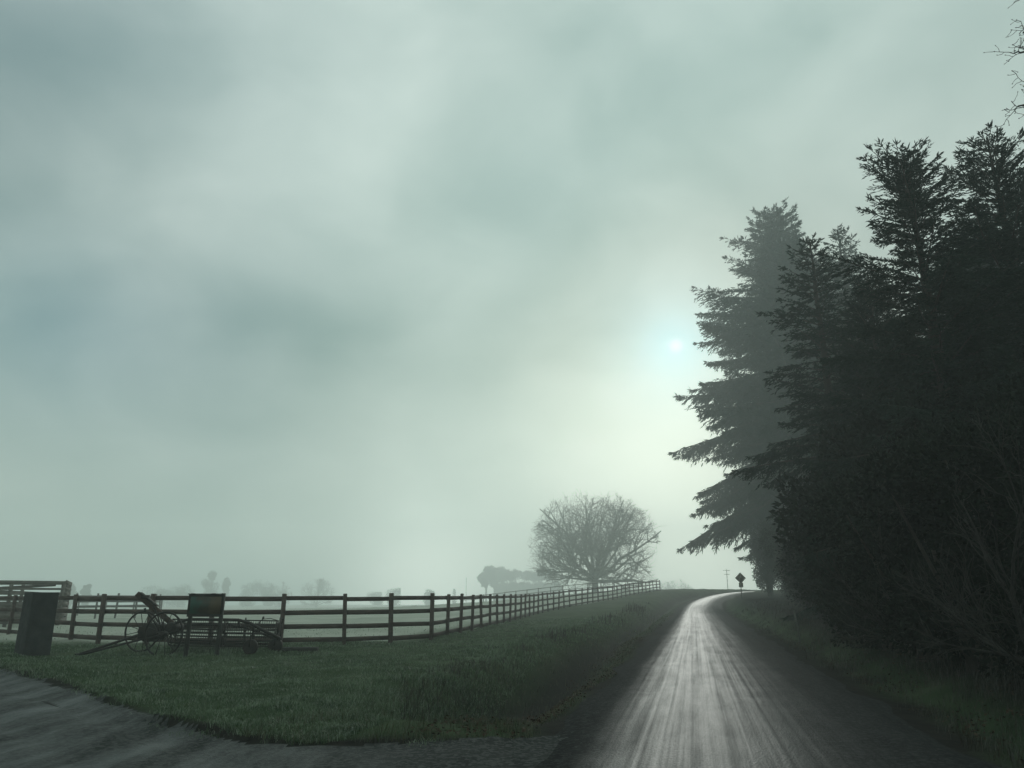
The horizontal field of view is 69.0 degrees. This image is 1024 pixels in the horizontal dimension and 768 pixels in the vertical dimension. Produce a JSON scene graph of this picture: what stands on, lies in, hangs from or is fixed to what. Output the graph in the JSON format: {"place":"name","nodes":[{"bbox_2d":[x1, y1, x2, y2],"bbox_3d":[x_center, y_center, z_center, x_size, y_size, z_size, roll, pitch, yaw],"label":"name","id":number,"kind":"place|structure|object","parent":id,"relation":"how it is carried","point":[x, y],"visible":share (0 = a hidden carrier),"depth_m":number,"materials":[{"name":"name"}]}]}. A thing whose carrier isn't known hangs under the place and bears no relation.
{"place":"outdoors","nodes":[
{"label":"outdoors","id":0,"kind":"place"},
{"bbox_2d":[0,669,567,767],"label":"gravel driveway","id":1,"kind":"structure","parent":0,"point":[74,730],"depth_m":8.40,"materials":[{"name":"grey gravel"}]},
{"bbox_2d":[0,589,1023,767],"bbox_3d":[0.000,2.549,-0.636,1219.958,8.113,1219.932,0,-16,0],"label":"ground","id":2,"kind":"structure","parent":0,"point":[666,601],"depth_m":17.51,"materials":[{"name":"green plant"}]},
{"bbox_2d":[0,580,71,626],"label":"livestock pen","id":3,"kind":"object","parent":2,"relation":"on","point":[65,588],"visible":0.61,"depth_m":43.83,"materials":[{"name":"grey wood"}]},
{"bbox_2d":[14,592,58,655],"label":"stone pillar","id":4,"kind":"structure","parent":2,"relation":"on","point":[36,625],"depth_m":20.93,"materials":[{"name":"grey stone"}]},
{"bbox_2d":[68,583,78,608],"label":"tree","id":5,"kind":"object","parent":2,"relation":"on","point":[73,590],"visible":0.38,"depth_m":395.28,"materials":[{"name":"green plant"}]},
{"bbox_2d":[79,584,91,608],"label":"tree","id":6,"kind":"object","parent":2,"relation":"on","point":[85,590],"visible":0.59,"depth_m":395.95,"materials":[{"name":"green plant"}]},
{"bbox_2d":[76,593,161,618],"bbox_3d":[-32.361,18.864,62.889,2.162,2.314,8.745,-6,-17,21],"label":"corral fence","id":7,"kind":"object","parent":2,"relation":"on","point":[135,606],"visible":0.38,"depth_m":61.21,"materials":[{"name":"grey wood"}]},
{"bbox_2d":[76,600,162,615],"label":"corral fence","id":8,"kind":"object","parent":2,"relation":"on","point":[115,605],"visible":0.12,"depth_m":80.94,"materials":[{"name":"grey wood"}]},
{"bbox_2d":[142,584,170,606],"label":"tree","id":9,"kind":"object","parent":2,"relation":"on","point":[158,592],"visible":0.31,"depth_m":445.75,"materials":[{"name":"green plant"}]},
{"bbox_2d":[163,583,194,606],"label":"tree","id":10,"kind":"object","parent":2,"relation":"on","point":[179,593],"visible":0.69,"depth_m":450.96,"materials":[{"name":"green plant"}]},
{"bbox_2d":[75,592,283,655],"bbox_3d":[-9.251,6.950,21.545,5.387,1.812,2.354,0,-16,0],"label":"hay rake","id":11,"kind":"object","parent":2,"relation":"on","point":[155,631],"visible":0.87,"depth_m":21.48,"materials":[{"name":"black metal"}]},
{"bbox_2d":[183,593,225,656],"bbox_3d":[-8.406,6.733,20.292,1.010,1.986,0.170,0,-16,0],"label":"notice board","id":12,"kind":"object","parent":2,"relation":"on","point":[205,605],"visible":0.77,"depth_m":20.39,"materials":[{"name":"wood"}]},
{"bbox_2d":[201,570,218,593],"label":"tree","id":13,"kind":"object","parent":2,"relation":"on","point":[208,585],"visible":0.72,"depth_m":474.47,"materials":[{"name":"green plant"}]},
{"bbox_2d":[221,577,230,606],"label":"tree","id":14,"kind":"object","parent":2,"relation":"on","point":[226,584],"visible":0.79,"depth_m":479.40,"materials":[{"name":"green plant"}]},
{"bbox_2d":[238,580,263,606],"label":"tree","id":15,"kind":"object","parent":2,"relation":"on","point":[248,603],"visible":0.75,"depth_m":484.85,"materials":[{"name":"green plant"}]},
{"bbox_2d":[260,581,279,605],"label":"tree","id":16,"kind":"object","parent":2,"relation":"on","point":[265,592],"visible":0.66,"depth_m":489.04,"materials":[{"name":"green plant"}]},
{"bbox_2d":[267,581,294,607],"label":"bare tree","id":17,"kind":"object","parent":2,"relation":"on","point":[281,592],"visible":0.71,"depth_m":433.00,"materials":[{"name":"plant"}]},
{"bbox_2d":[282,647,318,650],"bbox_3d":[-6.067,7.590,21.337,1.000,0.090,0.220,1,-16,-4],"label":"timber plank","id":18,"kind":"object","parent":2,"relation":"on","point":[300,648],"visible":0.96,"depth_m":21.25,"materials":[{"name":"brown wood"}]},
{"bbox_2d":[301,577,334,607],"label":"bare tree","id":19,"kind":"object","parent":2,"relation":"on","point":[321,581],"visible":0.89,"depth_m":434.51,"materials":[{"name":"plant"}]},
{"bbox_2d":[0,580,660,645],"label":"paddock fence","id":20,"kind":"object","parent":2,"relation":"on","point":[98,637],"visible":0.73,"depth_m":26.46,"materials":[{"name":"brown wood"}]},
{"bbox_2d":[367,591,382,604],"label":"tree","id":21,"kind":"object","parent":2,"relation":"on","point":[377,594],"visible":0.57,"depth_m":549.38,"materials":[{"name":"green plant"}]},
{"bbox_2d":[385,588,400,605],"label":"tree","id":22,"kind":"object","parent":2,"relation":"on","point":[396,590],"visible":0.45,"depth_m":537.47,"materials":[{"name":"green plant"}]},
{"bbox_2d":[423,589,435,604],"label":"tree","id":23,"kind":"object","parent":2,"relation":"on","point":[426,602],"visible":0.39,"depth_m":525.95,"materials":[{"name":"green plant"}]},
{"bbox_2d":[240,600,672,744],"bbox_3d":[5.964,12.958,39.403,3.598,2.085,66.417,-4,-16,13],"label":"rough grass","id":24,"kind":"structure","parent":2,"relation":"on","point":[470,724],"depth_m":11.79,"materials":[{"name":"green plant"}]},
{"bbox_2d":[476,565,496,600],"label":"grove tree","id":25,"kind":"object","parent":2,"relation":"on","point":[486,576],"visible":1,"depth_m":500.11,"materials":[{"name":"green plant"}]},
{"bbox_2d":[489,566,506,600],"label":"grove tree","id":26,"kind":"object","parent":2,"relation":"on","point":[498,578],"visible":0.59,"depth_m":511.91,"materials":[{"name":"green plant"}]},
{"bbox_2d":[496,569,509,600],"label":"grove tree","id":27,"kind":"object","parent":2,"relation":"on","point":[499,588],"visible":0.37,"depth_m":521.57,"materials":[{"name":"green plant"}]},
{"bbox_2d":[500,570,520,599],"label":"grove tree","id":28,"kind":"object","parent":2,"relation":"on","point":[509,575],"visible":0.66,"depth_m":500.19,"materials":[{"name":"green plant"}]},
{"bbox_2d":[511,569,530,598],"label":"grove tree","id":29,"kind":"object","parent":2,"relation":"on","point":[521,585],"visible":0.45,"depth_m":512.49,"materials":[{"name":"green plant"}]},
{"bbox_2d":[522,570,534,597],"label":"grove tree","id":30,"kind":"object","parent":2,"relation":"on","point":[528,585],"visible":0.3,"depth_m":522.91,"materials":[{"name":"green plant"}]},
{"bbox_2d":[527,571,548,597],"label":"grove tree","id":31,"kind":"object","parent":2,"relation":"on","point":[535,584],"visible":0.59,"depth_m":499.54,"materials":[{"name":"green plant"}]},
{"bbox_2d":[537,572,555,596],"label":"grove tree","id":32,"kind":"object","parent":2,"relation":"on","point":[546,585],"visible":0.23,"depth_m":511.95,"materials":[{"name":"green plant"}]},
{"bbox_2d":[547,570,561,595],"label":"grove tree","id":33,"kind":"object","parent":2,"relation":"on","point":[558,588],"visible":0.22,"depth_m":522.32,"materials":[{"name":"green plant"}]},
{"bbox_2d":[468,580,642,601],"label":"field fence","id":34,"kind":"object","parent":2,"relation":"on","point":[562,589],"visible":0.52,"depth_m":129.34,"materials":[{"name":"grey wood"}]},
{"bbox_2d":[526,490,660,593],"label":"oak tree","id":35,"kind":"object","parent":2,"relation":"on","point":[588,542],"visible":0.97,"depth_m":172.21,"materials":[{"name":"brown plant"}]},
{"bbox_2d":[654,581,673,588],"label":"bare tree","id":36,"kind":"object","parent":2,"relation":"on","point":[661,586],"visible":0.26,"depth_m":500.91,"materials":[{"name":"plant"}]},
{"bbox_2d":[666,580,692,588],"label":"bare tree","id":37,"kind":"object","parent":2,"relation":"on","point":[687,587],"visible":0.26,"depth_m":503.86,"materials":[{"name":"grey plant"}]},
{"bbox_2d":[402,616,1023,764],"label":"leaf litter","id":38,"kind":"object","parent":2,"relation":"on","point":[590,686],"visible":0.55,"depth_m":11.96,"materials":[{"name":"plant"}]},
{"bbox_2d":[735,573,744,597],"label":"road sign","id":39,"kind":"object","parent":2,"relation":"on","point":[740,577],"visible":0.93,"depth_m":88.96,"materials":[{"name":"grey metal"}]},
{"bbox_2d":[748,526,781,595],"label":"evergreen bush","id":40,"kind":"object","parent":2,"relation":"on","point":[754,551],"visible":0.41,"depth_m":93.68,"materials":[{"name":"green plant"}]},
{"bbox_2d":[737,392,796,564],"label":"fir tree","id":41,"kind":"object","parent":2,"relation":"on","point":[743,557],"depth_m":119.60,"materials":[{"name":"green plant"}]},
{"bbox_2d":[753,518,798,597],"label":"evergreen bush","id":42,"kind":"object","parent":2,"relation":"on","point":[770,563],"visible":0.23,"depth_m":76.08,"materials":[{"name":"green plant"}]},
{"bbox_2d":[667,196,895,563],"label":"fir tree","id":43,"kind":"object","parent":2,"relation":"on","point":[748,414],"visible":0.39,"depth_m":101.71,"materials":[{"name":"green plant"}]},
{"bbox_2d":[758,515,806,602],"bbox_3d":[21.699,13.257,56.724,4.004,7.321,6.060,8,-18,-27],"label":"evergreen bush","id":44,"kind":"object","parent":2,"relation":"on","point":[773,546],"visible":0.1,"depth_m":57.75,"materials":[{"name":"green plant"}]},
{"bbox_2d":[773,530,814,607],"bbox_3d":[15.843,9.119,38.843,3.234,5.648,4.895,11,-19,-33],"label":"evergreen bush","id":45,"kind":"object","parent":2,"relation":"on","point":[791,585],"visible":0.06,"depth_m":39.16,"materials":[{"name":"green plant"}]},
{"bbox_2d":[793,610,800,642],"bbox_3d":[10.216,8.830,26.611,0.186,1.426,0.085,-6,-17,20],"label":"marker stake","id":46,"kind":"object","parent":2,"relation":"on","point":[797,626],"visible":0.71,"depth_m":26.61,"materials":[{"name":"brown wood"}]},
{"bbox_2d":[775,481,825,618],"bbox_3d":[12.595,6.437,28.376,5.361,5.648,3.542,9,-18,-30],"label":"evergreen bush","id":47,"kind":"object","parent":2,"relation":"on","point":[806,581],"visible":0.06,"depth_m":28.14,"materials":[{"name":"green plant"}]},
{"bbox_2d":[729,232,889,556],"bbox_3d":[12.719,1.364,30.195,8.128,16.854,8.324,0,-16,0],"label":"fir tree","id":48,"kind":"object","parent":2,"relation":"on","point":[798,448],"visible":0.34,"depth_m":31.49,"materials":[{"name":"green plant"}]},
{"bbox_2d":[769,397,892,593],"bbox_3d":[10.819,4.030,22.510,5.828,7.739,4.732,-5,-17,18],"label":"evergreen bush","id":49,"kind":"object","parent":2,"relation":"on","point":[799,538],"visible":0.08,"depth_m":23.07,"materials":[{"name":"green plant"}]},
{"bbox_2d":[787,224,879,473],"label":"fir tree","id":50,"kind":"object","parent":2,"relation":"on","point":[836,236],"visible":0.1,"depth_m":75.52,"materials":[{"name":"green plant"}]},
{"bbox_2d":[780,314,932,622],"bbox_3d":[18.689,3.824,34.398,12.337,15.042,11.049,-9,-18,29],"label":"fir tree","id":51,"kind":"object","parent":2,"relation":"on","point":[792,617],"depth_m":31.88,"materials":[{"name":"green plant"}]},
{"bbox_2d":[777,260,936,634],"bbox_3d":[13.150,2.142,25.124,8.375,13.069,9.536,-8,-18,26],"label":"fir tree","id":52,"kind":"object","parent":2,"relation":"on","point":[861,319],"visible":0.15,"depth_m":26.07,"materials":[{"name":"green plant"}]},
{"bbox_2d":[801,460,915,650],"bbox_3d":[8.953,4.405,18.752,3.504,4.815,3.245,13,-21,-39],"label":"evergreen bush","id":53,"kind":"object","parent":2,"relation":"on","point":[871,625],"visible":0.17,"depth_m":18.13,"materials":[{"name":"green plant"}]},
{"bbox_2d":[802,436,948,649],"bbox_3d":[8.480,3.574,16.096,4.490,5.192,3.898,0,-16,0],"label":"bare shrub","id":54,"kind":"object","parent":2,"relation":"on","point":[870,605],"visible":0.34,"depth_m":15.73,"materials":[{"name":"brown plant"}]},
{"bbox_2d":[792,447,961,661],"bbox_3d":[8.302,3.630,15.664,4.429,4.602,2.926,-3,-16,12],"label":"evergreen bush","id":55,"kind":"object","parent":2,"relation":"on","point":[861,541],"visible":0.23,"depth_m":15.57,"materials":[{"name":"green plant"}]},
{"bbox_2d":[735,598,1023,767],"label":"verge grass","id":56,"kind":"structure","parent":2,"relation":"on","point":[1005,687],"depth_m":12.70,"materials":[{"name":"green plant"}]},
{"bbox_2d":[801,136,1023,610],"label":"fir tree","id":57,"kind":"object","parent":2,"relation":"on","point":[910,202],"visible":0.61,"depth_m":20.38,"materials":[{"name":"green plant"}]},
{"bbox_2d":[850,411,1023,673],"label":"evergreen bush","id":58,"kind":"object","parent":2,"relation":"on","point":[908,486],"visible":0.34,"depth_m":14.11,"materials":[{"name":"green plant"}]},
{"bbox_2d":[886,398,1023,674],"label":"bare shrub","id":59,"kind":"object","parent":2,"relation":"on","point":[997,645],"visible":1,"depth_m":11.29,"materials":[{"name":"brown plant"}]},
{"bbox_2d":[900,120,1023,398],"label":"fir tree","id":60,"kind":"object","parent":2,"relation":"on","point":[1007,201],"visible":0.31,"depth_m":23.14,"materials":[{"name":"green plant"}]},
{"bbox_2d":[905,391,1023,681],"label":"evergreen bush","id":61,"kind":"object","parent":2,"relation":"on","point":[987,464],"visible":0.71,"depth_m":12.76,"materials":[{"name":"green plant"}]},
{"bbox_2d":[906,237,1022,351],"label":"fir tree","id":62,"kind":"object","parent":2,"relation":"on","point":[985,265],"visible":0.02,"depth_m":44.22,"materials":[{"name":"green plant"}]},
{"bbox_2d":[916,349,1023,638],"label":"evergreen bush","id":63,"kind":"object","parent":2,"relation":"on","point":[988,399],"visible":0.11,"depth_m":17.57,"materials":[{"name":"green plant"}]},
{"bbox_2d":[970,192,1023,382],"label":"fir tree","id":64,"kind":"object","parent":2,"relation":"on","point":[1013,248],"visible":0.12,"depth_m":21.27,"materials":[{"name":"green plant"}]},
{"bbox_2d":[983,0,1023,126],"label":"bare tree","id":65,"kind":"object","parent":2,"relation":"on","point":[1020,47],"visible":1,"depth_m":15.44,"materials":[{"name":"brown plant"}]},
{"bbox_2d":[0,0,1023,605],"label":"sky","id":66,"kind":"structure","parent":0,"point":[295,293],"materials":[{"name":"grey"}]},
{"bbox_2d":[534,591,1001,767],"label":"road","id":67,"kind":"structure","parent":0,"point":[706,682],"depth_m":10.24,"materials":[{"name":"grey asphalt"}]}
]}

